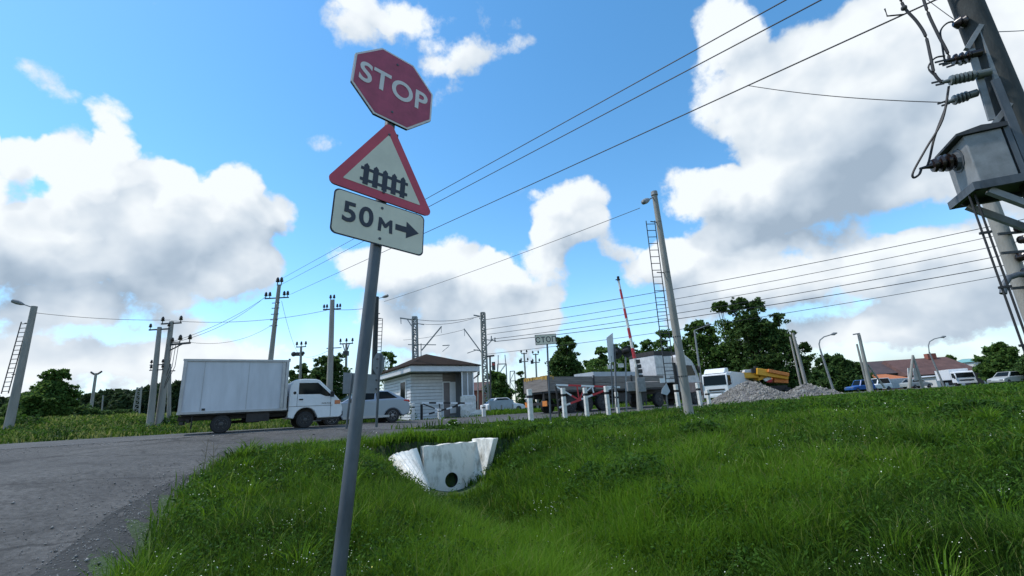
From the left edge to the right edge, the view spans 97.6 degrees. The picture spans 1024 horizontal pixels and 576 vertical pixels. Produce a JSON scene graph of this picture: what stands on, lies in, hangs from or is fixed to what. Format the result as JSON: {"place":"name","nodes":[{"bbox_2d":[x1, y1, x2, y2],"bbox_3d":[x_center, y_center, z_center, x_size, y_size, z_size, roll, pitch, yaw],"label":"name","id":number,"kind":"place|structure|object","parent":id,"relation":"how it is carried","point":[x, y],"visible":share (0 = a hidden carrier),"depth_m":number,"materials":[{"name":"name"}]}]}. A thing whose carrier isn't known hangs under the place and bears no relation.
{"place":"outdoors","nodes":[
{"label":"outdoors","id":0,"kind":"place"},
{"bbox_2d":[0,429,446,575],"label":"side road","id":1,"kind":"structure","parent":0,"point":[25,485],"depth_m":8.19,"materials":[{"name":"grey asphalt"}]},
{"bbox_2d":[343,353,384,428],"bbox_3d":[-4.932,3.379,14.824,1.400,2.401,0.190,-3,-15,0],"label":"road sign","id":2,"kind":"object","parent":1,"relation":"on","point":[373,383],"visible":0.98,"depth_m":14.93,"materials":[{"name":"metal"}]},
{"bbox_2d":[0,385,963,449],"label":"road","id":3,"kind":"structure","parent":0,"point":[382,425],"depth_m":18.04,"materials":[{"name":"grey asphalt"}]},
{"bbox_2d":[176,359,342,432],"bbox_3d":[-9.768,4.238,17.812,5.555,2.728,2.027,7,-18,-33],"label":"box truck","id":4,"kind":"object","parent":3,"relation":"on","point":[220,394],"visible":1,"depth_m":16.82,"materials":[{"name":"metal"}]},
{"bbox_2d":[313,390,409,425],"bbox_3d":[-7.527,5.923,22.151,4.530,1.596,2.200,7,-18,-33],"label":"suv","id":5,"kind":"object","parent":3,"relation":"on","point":[393,407],"visible":0.63,"depth_m":21.92,"materials":[{"name":"silver metal"}]},
{"bbox_2d":[523,351,702,412],"bbox_3d":[7.572,6.412,31.320,15.080,3.966,2.760,7,-18,-33],"label":"flatbed lorry","id":6,"kind":"object","parent":3,"relation":"on","point":[652,366],"visible":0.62,"depth_m":29.99,"materials":[{"name":"metal"}]},
{"bbox_2d":[899,379,932,388],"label":"parked car","id":7,"kind":"object","parent":3,"relation":"on","point":[904,384],"visible":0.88,"depth_m":68.97,"materials":[{"name":"grey paint"}]},
{"bbox_2d":[934,368,977,385],"bbox_3d":[66.145,13.383,66.832,2.700,2.447,6.910,-10,-17,24],"label":"van","id":8,"kind":"object","parent":3,"relation":"on","point":[956,377],"visible":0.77,"depth_m":64.53,"materials":[{"name":"white paint"}]},
{"bbox_2d":[0,381,1023,575],"bbox_3d":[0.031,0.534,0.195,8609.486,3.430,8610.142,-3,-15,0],"label":"ground","id":9,"kind":"structure","parent":0,"point":[451,476],"depth_m":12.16,"materials":[{"name":"green plant"}]},
{"bbox_2d":[0,391,26,417],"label":"bush","id":10,"kind":"object","parent":9,"relation":"on","point":[3,409],"visible":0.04,"depth_m":33.58,"materials":[{"name":"green plant"}]},
{"bbox_2d":[1,299,37,429],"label":"lamp post","id":11,"kind":"object","parent":9,"relation":"on","point":[15,394],"visible":0.97,"depth_m":22.05,"materials":[{"name":"concrete"}]},
{"bbox_2d":[17,368,84,417],"bbox_3d":[-32.706,7.544,31.615,3.085,3.745,3.516,-3,-15,0],"label":"tree","id":12,"kind":"object","parent":9,"relation":"on","point":[52,393],"visible":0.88,"depth_m":31.25,"materials":[{"name":"green plant"}]},
{"bbox_2d":[70,403,102,415],"bbox_3d":[-36.250,10.357,37.025,3.882,1.462,3.557,10,-20,-41],"label":"bush","id":13,"kind":"object","parent":9,"relation":"on","point":[83,409],"visible":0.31,"depth_m":36.90,"materials":[{"name":"green plant"}]},
{"bbox_2d":[90,371,101,406],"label":"power pole","id":14,"kind":"object","parent":9,"relation":"on","point":[93,388],"visible":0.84,"depth_m":59.38,"materials":[{"name":"concrete"}]},
{"bbox_2d":[100,408,134,414],"bbox_3d":[-35.077,11.098,39.205,4.121,1.086,3.586,-3,-15,0],"label":"bush","id":15,"kind":"object","parent":9,"relation":"on","point":[113,412],"visible":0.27,"depth_m":38.52,"materials":[{"name":"green plant"}]},
{"bbox_2d":[31,468,205,575],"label":"road verge","id":16,"kind":"structure","parent":9,"relation":"on","point":[101,543],"depth_m":5.41,"materials":[{"name":"grey gravel"}]},
{"bbox_2d":[133,387,141,412],"bbox_3d":[-45.849,14.257,54.880,1.010,4.150,0.140,-3,-15,0],"label":"tapered mast","id":17,"kind":"object","parent":9,"relation":"on","point":[136,398],"visible":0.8,"depth_m":54.97,"materials":[{"name":"concrete"}]},
{"bbox_2d":[146,322,170,425],"bbox_3d":[-18.794,4.629,23.390,1.165,5.694,0.340,-3,-15,0],"label":"utility pole","id":18,"kind":"object","parent":9,"relation":"on","point":[152,396],"visible":1,"depth_m":23.35,"materials":[{"name":"concrete"}]},
{"bbox_2d":[167,364,174,421],"bbox_3d":[-18.664,5.891,24.290,0.810,3.551,0.200,-3,-15,0],"label":"pole strut","id":19,"kind":"object","parent":9,"relation":"on","point":[169,398],"visible":0.5,"depth_m":24.24,"materials":[{"name":"concrete"}]},
{"bbox_2d":[154,316,191,425],"bbox_3d":[-18.108,4.457,23.799,1.987,6.112,0.376,-6,-15,8],"label":"utility pole","id":20,"kind":"object","parent":9,"relation":"on","point":[161,403],"visible":0.99,"depth_m":23.84,"materials":[{"name":"concrete"}]},
{"bbox_2d":[264,277,288,359],"bbox_3d":[-17.811,4.159,33.347,1.925,10.353,0.420,-3,-15,0],"label":"power pole","id":21,"kind":"object","parent":9,"relation":"on","point":[273,333],"visible":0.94,"depth_m":33.83,"materials":[{"name":"concrete"}]},
{"bbox_2d":[285,0,785,276],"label":"overhead wire","id":22,"kind":"object","parent":21,"relation":"attached to","point":[608,97],"visible":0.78,"depth_m":9.55,"materials":[{"name":"black metal"}]},
{"bbox_2d":[279,0,821,285],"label":"overhead wire","id":23,"kind":"object","parent":21,"relation":"attached to","point":[626,102],"visible":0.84,"depth_m":9.16,"materials":[{"name":"black metal"}]},
{"bbox_2d":[288,363,309,383],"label":"tree","id":24,"kind":"object","parent":9,"relation":"on","point":[293,376],"visible":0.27,"depth_m":51.04,"materials":[{"name":"green plant"}]},
{"bbox_2d":[291,341,306,379],"bbox_3d":[-23.736,9.937,49.488,1.728,8.124,0.560,-3,-15,0],"label":"power pole","id":25,"kind":"object","parent":9,"relation":"on","point":[301,353],"visible":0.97,"depth_m":50.04,"materials":[{"name":"concrete"}]},
{"bbox_2d":[0,411,628,575],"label":"gravel","id":26,"kind":"structure","parent":9,"relation":"on","point":[76,555],"depth_m":6.28,"materials":[{"name":"grey gravel"}]},
{"bbox_2d":[303,352,352,399],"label":"tree","id":27,"kind":"object","parent":9,"relation":"on","point":[319,373],"visible":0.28,"depth_m":46.88,"materials":[{"name":"green plant"}]},
{"bbox_2d":[323,294,341,390],"bbox_3d":[-10.947,4.205,27.009,1.275,7.879,0.400,-3,-15,0],"label":"power pole","id":28,"kind":"object","parent":9,"relation":"on","point":[329,383],"visible":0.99,"depth_m":27.14,"materials":[{"name":"concrete"}]},
{"bbox_2d":[339,338,353,397],"bbox_3d":[-18.440,9.621,49.491,1.660,8.237,0.400,-3,-15,0],"label":"power pole","id":29,"kind":"object","parent":9,"relation":"on","point":[346,352],"visible":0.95,"depth_m":50.19,"materials":[{"name":"concrete"}]},
{"bbox_2d":[371,294,388,374],"bbox_3d":[-8.840,4.565,29.876,1.240,8.428,0.406,-7,-16,14],"label":"lamp post","id":30,"kind":"object","parent":9,"relation":"on","point":[375,346],"visible":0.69,"depth_m":30.32,"materials":[{"name":"concrete"}]},
{"bbox_2d":[329,48,432,575],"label":"road sign","id":31,"kind":"object","parent":9,"relation":"on","point":[392,90],"visible":1,"depth_m":3.34,"materials":[{"name":"metal"}]},
{"bbox_2d":[380,351,396,388],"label":"tree","id":32,"kind":"object","parent":9,"relation":"on","point":[391,356],"visible":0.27,"depth_m":45.66,"materials":[{"name":"green plant"}]},
{"bbox_2d":[0,379,783,413],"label":"woods","id":33,"kind":"object","parent":9,"relation":"on","point":[118,398],"visible":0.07,"depth_m":80.16,"materials":[{"name":"green plant"}]},
{"bbox_2d":[400,316,449,358],"bbox_3d":[-10.674,8.910,54.744,6.174,11.188,0.796,-3,-15,0],"label":"railway mast","id":34,"kind":"object","parent":9,"relation":"on","point":[413,344],"visible":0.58,"depth_m":55.30,"materials":[{"name":"grey metal"}]},
{"bbox_2d":[380,354,481,419],"bbox_3d":[-6.058,7.035,32.042,5.150,4.520,8.650,7,-18,-33],"label":"gatehouse","id":35,"kind":"object","parent":9,"relation":"on","point":[418,381],"visible":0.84,"depth_m":30.25,"materials":[{"name":"grey"}]},
{"bbox_2d":[400,380,405,398],"bbox_3d":[-7.400,6.995,30.427,0.050,1.330,1.130,7,-18,-33],"label":"window","id":36,"kind":"structure","parent":35,"relation":"in","point":[403,383],"depth_m":30.42,"materials":[{"name":"grey glass"}]},
{"bbox_2d":[443,383,449,416],"bbox_3d":[-4.446,7.600,30.493,0.460,2.240,0.090,7,-18,-33],"label":"door","id":37,"kind":"structure","parent":35,"relation":"in","point":[446,386],"depth_m":30.54,"materials":[{"name":"metal"}]},
{"bbox_2d":[449,382,455,412],"bbox_3d":[-4.074,7.524,30.789,0.440,2.100,0.060,7,-18,-33],"label":"door panel","id":38,"kind":"structure","parent":35,"relation":"in","point":[452,384],"depth_m":30.80,"materials":[{"name":"white paint"}]},
{"bbox_2d":[461,371,474,395],"bbox_3d":[-3.293,6.625,30.894,0.955,1.660,1.200,7,-18,-33],"label":"window","id":39,"kind":"structure","parent":35,"relation":"in","point":[467,379],"depth_m":30.44,"materials":[{"name":"grey glass"}]},
{"bbox_2d":[388,438,497,493],"bbox_3d":[-2.747,5.422,13.028,4.945,1.790,3.110,-16,-20,40],"label":"culvert","id":40,"kind":"object","parent":9,"relation":"on","point":[465,461],"visible":0.62,"depth_m":12.79,"materials":[{"name":"concrete"}]},
{"bbox_2d":[420,402,471,419],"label":"barrier gate","id":41,"kind":"structure","parent":9,"relation":"on","point":[439,403],"depth_m":26.62,"materials":[{"name":"grey metal"}]},
{"bbox_2d":[464,312,495,404],"bbox_3d":[-3.600,8.569,51.617,3.754,11.717,0.788,-3,-15,0],"label":"railway mast","id":42,"kind":"object","parent":9,"relation":"on","point":[482,327],"visible":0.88,"depth_m":51.75,"materials":[{"name":"metal"}]},
{"bbox_2d":[486,236,992,329],"bbox_3d":[20.586,-0.257,44.309,51.331,2.963,0.047,-9,-16,20],"label":"overhead wire","id":43,"kind":"object","parent":42,"relation":"attached to","point":[753,284],"visible":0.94,"depth_m":42.90,"materials":[{"name":"black metal"}]},
{"bbox_2d":[487,246,995,334],"bbox_3d":[20.578,0.482,44.108,50.754,2.602,0.047,-9,-16,20],"label":"overhead wire","id":44,"kind":"object","parent":42,"relation":"attached to","point":[754,292],"visible":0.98,"depth_m":42.68,"materials":[{"name":"black metal"}]},
{"bbox_2d":[495,256,995,338],"bbox_3d":[20.666,1.214,43.909,50.010,2.269,0.054,-9,-16,20],"label":"overhead wire","id":45,"kind":"object","parent":42,"relation":"attached to","point":[760,299],"visible":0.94,"depth_m":42.45,"materials":[{"name":"black metal"}]},
{"bbox_2d":[491,274,1006,353],"bbox_3d":[20.031,2.904,43.460,50.171,2.284,0.043,-9,-16,20],"label":"overhead wire","id":46,"kind":"object","parent":42,"relation":"attached to","point":[765,316],"visible":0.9,"depth_m":41.55,"materials":[{"name":"black metal"}]},
{"bbox_2d":[486,219,1023,319],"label":"overhead wire","id":47,"kind":"object","parent":42,"relation":"attached to","point":[754,274],"visible":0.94,"depth_m":43.13,"materials":[{"name":"black metal"}]},
{"bbox_2d":[494,261,1023,341],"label":"overhead wire","id":48,"kind":"object","parent":42,"relation":"attached to","point":[772,304],"visible":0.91,"depth_m":41.80,"materials":[{"name":"black metal"}]},
{"bbox_2d":[474,382,486,409],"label":"red brick building","id":49,"kind":"structure","parent":9,"relation":"on","point":[480,392],"depth_m":82.74,"materials":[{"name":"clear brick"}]},
{"bbox_2d":[487,355,495,398],"bbox_3d":[-2.019,9.659,44.893,0.866,5.919,0.560,-3,-15,0],"label":"railway signal","id":50,"kind":"object","parent":9,"relation":"on","point":[493,364],"visible":0.91,"depth_m":45.20,"materials":[{"name":"metal"}]},
{"bbox_2d":[481,370,516,401],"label":"tree","id":51,"kind":"object","parent":9,"relation":"on","point":[500,387],"visible":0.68,"depth_m":59.74,"materials":[{"name":"green plant"}]},
{"bbox_2d":[489,399,513,410],"bbox_3d":[-0.906,10.338,38.640,2.300,1.305,0.200,1,-16,-14],"label":"panel fence","id":52,"kind":"object","parent":9,"relation":"on","point":[500,404],"visible":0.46,"depth_m":38.68,"materials":[{"name":"concrete"}]},
{"bbox_2d":[480,398,524,410],"bbox_3d":[-0.866,11.168,42.582,4.010,1.398,1.750,5,-17,-28],"label":"parked car","id":53,"kind":"object","parent":9,"relation":"on","point":[519,406],"visible":0.2,"depth_m":42.23,"materials":[{"name":"white paint"}]},
{"bbox_2d":[514,371,533,404],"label":"tree","id":54,"kind":"object","parent":9,"relation":"on","point":[520,398],"visible":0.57,"depth_m":116.56,"materials":[{"name":"green plant"}]},
{"bbox_2d":[526,389,533,420],"bbox_3d":[0.846,5.532,20.765,0.200,1.637,0.200,3,-16,-22],"label":"bollard","id":55,"kind":"object","parent":9,"relation":"on","point":[530,405],"visible":0.84,"depth_m":20.72,"materials":[{"name":"white concrete"}]},
{"bbox_2d":[535,334,556,421],"bbox_3d":[1.609,4.140,19.582,0.995,4.284,0.139,-1,-15,-10],"label":"stop line sign","id":56,"kind":"object","parent":9,"relation":"on","point":[545,339],"visible":1,"depth_m":19.96,"materials":[{"name":"metal"}]},
{"bbox_2d":[560,388,567,417],"bbox_3d":[2.544,5.717,21.829,0.180,1.641,0.180,3,-16,-22],"label":"bollard","id":57,"kind":"object","parent":9,"relation":"on","point":[564,404],"visible":0.82,"depth_m":21.79,"materials":[{"name":"white concrete"}]},
{"bbox_2d":[545,335,583,403],"bbox_3d":[5.922,9.750,51.526,5.945,8.384,5.770,-12,-18,29],"label":"tree","id":58,"kind":"object","parent":9,"relation":"on","point":[564,361],"visible":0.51,"depth_m":50.30,"materials":[{"name":"green plant"}]},
{"bbox_2d":[123,397,1023,575],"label":"wildflowers","id":59,"kind":"object","parent":9,"relation":"on","point":[618,472],"visible":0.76,"depth_m":5.74,"materials":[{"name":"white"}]},
{"bbox_2d":[582,388,589,415],"bbox_3d":[3.680,5.768,22.212,0.170,1.613,0.170,3,-16,-22],"label":"bollard","id":60,"kind":"object","parent":9,"relation":"on","point":[585,399],"visible":0.79,"depth_m":22.18,"materials":[{"name":"white concrete"}]},
{"bbox_2d":[555,384,619,415],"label":"barrier gate","id":61,"kind":"structure","parent":9,"relation":"on","point":[578,398],"depth_m":22.83,"materials":[{"name":"white metal"}]},
{"bbox_2d":[585,346,611,402],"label":"tree","id":62,"kind":"object","parent":9,"relation":"on","point":[596,364],"visible":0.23,"depth_m":64.66,"materials":[{"name":"green plant"}]},
{"bbox_2d":[603,386,610,414],"bbox_3d":[4.738,5.706,22.212,0.170,1.646,0.170,3,-16,-22],"label":"bollard","id":63,"kind":"object","parent":9,"relation":"on","point":[607,401],"visible":0.77,"depth_m":22.18,"materials":[{"name":"white concrete"}]},
{"bbox_2d":[606,333,617,406],"bbox_3d":[4.806,3.887,21.492,0.232,3.555,0.748,-17,-21,42],"label":"tall sign","id":64,"kind":"object","parent":9,"relation":"on","point":[611,352],"visible":1,"depth_m":21.58,"materials":[{"name":"metal"}]},
{"bbox_2d":[608,348,621,411],"bbox_3d":[5.861,5.129,24.871,0.891,3.656,0.356,-3,-15,0],"label":"crossing signal","id":65,"kind":"object","parent":9,"relation":"on","point":[618,353],"visible":0.41,"depth_m":25.18,"materials":[{"name":"grey paint"}]},
{"bbox_2d":[618,346,631,411],"bbox_3d":[6.463,5.077,24.875,0.919,3.730,0.356,-3,-15,0],"label":"crossing signal","id":66,"kind":"object","parent":9,"relation":"on","point":[626,351],"visible":0.82,"depth_m":25.13,"materials":[{"name":"grey paint"}]},
{"bbox_2d":[602,340,650,398],"bbox_3d":[15.582,11.055,58.584,7.467,8.503,9.294,-3,-15,0],"label":"tree","id":67,"kind":"object","parent":9,"relation":"on","point":[621,359],"visible":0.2,"depth_m":58.29,"materials":[{"name":"green plant"}]},
{"bbox_2d":[615,276,646,410],"bbox_3d":[6.514,3.074,24.595,0.892,7.702,0.625,-3,-15,0],"label":"boom barrier","id":68,"kind":"object","parent":9,"relation":"on","point":[638,385],"visible":0.98,"depth_m":23.99,"materials":[{"name":"metal"}]},
{"bbox_2d":[639,329,674,400],"bbox_3d":[19.996,10.460,60.662,6.375,10.266,5.441,7,-18,-32],"label":"tree","id":69,"kind":"object","parent":9,"relation":"on","point":[650,344],"visible":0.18,"depth_m":61.55,"materials":[{"name":"green plant"}]},
{"bbox_2d":[659,378,669,409],"bbox_3d":[7.650,5.378,22.209,0.499,1.785,0.170,-3,-15,0],"label":"trackside plate","id":70,"kind":"object","parent":9,"relation":"on","point":[665,390],"visible":0.77,"depth_m":22.22,"materials":[{"name":"metal"}]},
{"bbox_2d":[641,190,693,414],"bbox_3d":[5.827,0.496,17.198,1.179,9.388,0.453,7,-18,-32],"label":"lamp post","id":71,"kind":"object","parent":9,"relation":"on","point":[683,379],"visible":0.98,"depth_m":17.14,"materials":[{"name":"concrete"}]},
{"bbox_2d":[384,208,638,301],"bbox_3d":[-1.869,-1.110,24.422,19.574,0.281,0.022,-17,-21,42],"label":"overhead wire","id":72,"kind":"object","parent":71,"relation":"attached to","point":[523,252],"visible":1,"depth_m":21.84,"materials":[{"name":"black metal"}]},
{"bbox_2d":[673,384,680,407],"bbox_3d":[8.566,5.803,23.162,0.170,1.591,0.170,3,-16,-22],"label":"bollard","id":73,"kind":"object","parent":9,"relation":"on","point":[676,394],"visible":0.78,"depth_m":23.16,"materials":[{"name":"white concrete"}]},
{"bbox_2d":[672,319,724,398],"bbox_3d":[27.520,10.422,65.315,8.114,11.854,8.230,-3,-15,0],"label":"tree","id":74,"kind":"object","parent":9,"relation":"on","point":[704,342],"visible":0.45,"depth_m":64.27,"materials":[{"name":"green plant"}]},
{"bbox_2d":[695,383,702,407],"bbox_3d":[9.906,5.836,23.650,0.160,1.615,0.160,3,-16,-22],"label":"bollard","id":75,"kind":"object","parent":9,"relation":"on","point":[698,392],"visible":0.79,"depth_m":23.64,"materials":[{"name":"white concrete"}]},
{"bbox_2d":[694,323,710,400],"bbox_3d":[21.461,8.257,49.237,2.391,8.766,0.300,-3,-15,0],"label":"street lamp","id":76,"kind":"object","parent":9,"relation":"on","point":[700,375],"visible":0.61,"depth_m":49.34,"materials":[{"name":"grey metal"}]},
{"bbox_2d":[701,301,748,371],"bbox_3d":[30.389,8.699,63.744,6.071,14.052,5.998,-3,-15,0],"label":"tree","id":77,"kind":"object","parent":9,"relation":"on","point":[719,350],"visible":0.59,"depth_m":63.13,"materials":[{"name":"green plant"}]},
{"bbox_2d":[701,368,748,399],"bbox_3d":[23.580,10.588,49.086,2.950,3.293,9.310,-15,-19,37],"label":"semi truck","id":78,"kind":"object","parent":9,"relation":"on","point":[717,382],"visible":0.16,"depth_m":46.03,"materials":[{"name":"white paint"}]},
{"bbox_2d":[713,297,785,385],"bbox_3d":[32.688,8.027,61.771,8.713,14.014,9.188,7,-18,-33],"label":"tree","id":79,"kind":"object","parent":9,"relation":"on","point":[748,330],"visible":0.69,"depth_m":60.45,"materials":[{"name":"green plant"}]},
{"bbox_2d":[705,380,800,404],"bbox_3d":[16.093,7.006,29.817,6.976,1.846,7.033,-3,-15,0],"label":"gravel heap","id":80,"kind":"object","parent":9,"relation":"on","point":[748,390],"visible":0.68,"depth_m":28.75,"materials":[{"name":"gravel"}]},
{"bbox_2d":[741,366,791,391],"bbox_3d":[28.175,10.800,51.365,6.700,3.515,3.090,-3,-15,0],"label":"crane truck","id":81,"kind":"object","parent":9,"relation":"on","point":[755,373],"visible":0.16,"depth_m":50.52,"materials":[{"name":"yellow paint"}]},
{"bbox_2d":[743,312,821,388],"bbox_3d":[35.349,8.790,59.511,8.492,11.118,7.305,-3,-15,0],"label":"tree","id":82,"kind":"object","parent":9,"relation":"on","point":[775,358],"visible":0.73,"depth_m":57.63,"materials":[{"name":"green plant"}]},
{"bbox_2d":[789,337,801,384],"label":"utility pole","id":83,"kind":"object","parent":9,"relation":"on","point":[797,370],"visible":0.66,"depth_m":50.02,"materials":[{"name":"concrete"}]},
{"bbox_2d":[791,333,806,383],"bbox_3d":[31.655,8.419,49.034,0.558,7.130,0.380,-3,-15,0],"label":"utility pole","id":84,"kind":"object","parent":9,"relation":"on","point":[799,359],"visible":0.66,"depth_m":49.08,"materials":[{"name":"concrete"}]},
{"bbox_2d":[785,383,843,396],"bbox_3d":[28.121,9.772,42.547,6.167,1.676,6.379,-3,-15,0],"label":"gravel heap","id":85,"kind":"object","parent":9,"relation":"on","point":[806,389],"visible":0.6,"depth_m":41.20,"materials":[{"name":"gravel"}]},
{"bbox_2d":[803,369,830,388],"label":"bush","id":86,"kind":"object","parent":9,"relation":"on","point":[818,379],"visible":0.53,"depth_m":67.96,"materials":[{"name":"green plant"}]},
{"bbox_2d":[818,332,836,389],"bbox_3d":[32.386,7.677,45.079,2.187,6.411,0.320,-3,-15,0],"label":"street lamp","id":87,"kind":"object","parent":9,"relation":"on","point":[827,371],"visible":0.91,"depth_m":45.08,"materials":[{"name":"grey metal"}]},
{"bbox_2d":[811,353,874,391],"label":"tree","id":88,"kind":"object","parent":9,"relation":"on","point":[843,372],"visible":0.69,"depth_m":81.08,"materials":[{"name":"green plant"}]},
{"bbox_2d":[844,379,875,391],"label":"parked car","id":89,"kind":"object","parent":9,"relation":"on","point":[857,385],"visible":0.65,"depth_m":69.08,"materials":[{"name":"blue paint"}]},
{"bbox_2d":[853,333,885,392],"bbox_3d":[31.335,6.674,39.230,1.349,5.546,1.186,-14,-18,34],"label":"utility pole","id":90,"kind":"object","parent":9,"relation":"on","point":[866,375],"visible":0.79,"depth_m":39.19,"materials":[{"name":"concrete"}]},
{"bbox_2d":[859,361,897,375],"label":"long house","id":91,"kind":"structure","parent":9,"relation":"on","point":[878,367],"depth_m":107.52,"materials":[{"name":"grey tile"}]},
{"bbox_2d":[865,378,892,390],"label":"parked van","id":92,"kind":"object","parent":9,"relation":"on","point":[886,382],"visible":0.63,"depth_m":70.95,"materials":[{"name":"white paint"}]},
{"bbox_2d":[872,374,913,389],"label":"orange roofed shed","id":93,"kind":"structure","parent":9,"relation":"on","point":[887,376],"depth_m":88.62,"materials":[{"name":"red brick"}]},
{"bbox_2d":[882,378,907,388],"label":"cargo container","id":94,"kind":"object","parent":9,"relation":"on","point":[895,382],"visible":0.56,"depth_m":75.52,"materials":[{"name":"metal"}]},
{"bbox_2d":[907,355,924,388],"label":"utility pole","id":95,"kind":"object","parent":9,"relation":"on","point":[915,371],"visible":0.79,"depth_m":48.64,"materials":[{"name":"concrete"}]},
{"bbox_2d":[882,353,984,384],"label":"long house","id":96,"kind":"structure","parent":9,"relation":"on","point":[925,365],"depth_m":105.19,"materials":[{"name":"red brick"}]},
{"bbox_2d":[928,336,945,386],"bbox_3d":[52.643,9.106,54.737,2.687,6.524,0.320,-3,-15,0],"label":"street lamp","id":97,"kind":"object","parent":9,"relation":"on","point":[940,378],"visible":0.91,"depth_m":54.71,"materials":[{"name":"grey metal"}]},
{"bbox_2d":[884,0,1023,352],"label":"transformer pole","id":98,"kind":"object","parent":9,"relation":"on","point":[983,164],"visible":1,"depth_m":5.16,"materials":[{"name":"concrete"}]},
{"bbox_2d":[290,0,935,294],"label":"overhead wire","id":99,"kind":"object","parent":98,"relation":"attached to","point":[695,109],"visible":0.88,"depth_m":7.89,"materials":[{"name":"black metal"}]},
{"bbox_2d":[749,85,938,102],"bbox_3d":[4.601,-2.816,6.456,0.011,1.756,2.114,7,-18,-34],"label":"overhead wire","id":100,"kind":"object","parent":98,"relation":"attached to","point":[847,97],"visible":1,"depth_m":6.25,"materials":[{"name":"black metal"}]},
{"bbox_2d":[971,341,1020,383],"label":"tree","id":101,"kind":"object","parent":9,"relation":"on","point":[1000,356],"visible":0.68,"depth_m":59.89,"materials":[{"name":"green plant"}]},
{"bbox_2d":[982,201,1023,321],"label":"utility pole","id":102,"kind":"object","parent":9,"relation":"on","point":[1011,256],"visible":0.7,"depth_m":8.84,"materials":[{"name":"metal"}]},
{"bbox_2d":[987,371,1023,383],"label":"parked car","id":103,"kind":"object","parent":9,"relation":"on","point":[1010,376],"visible":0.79,"depth_m":53.56,"materials":[{"name":"grey paint"}]},
{"bbox_2d":[1005,353,1023,381],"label":"tree","id":104,"kind":"object","parent":9,"relation":"on","point":[1019,367],"visible":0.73,"depth_m":53.94,"materials":[{"name":"green plant"}]},
{"bbox_2d":[0,0,1023,402],"label":"sky","id":105,"kind":"structure","parent":0,"point":[170,160],"materials":[{"name":"blue"}]},
{"bbox_2d":[921,375,964,387],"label":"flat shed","id":106,"kind":"structure","parent":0,"point":[933,380],"depth_m":87.74,"materials":[{"name":"white metal"}]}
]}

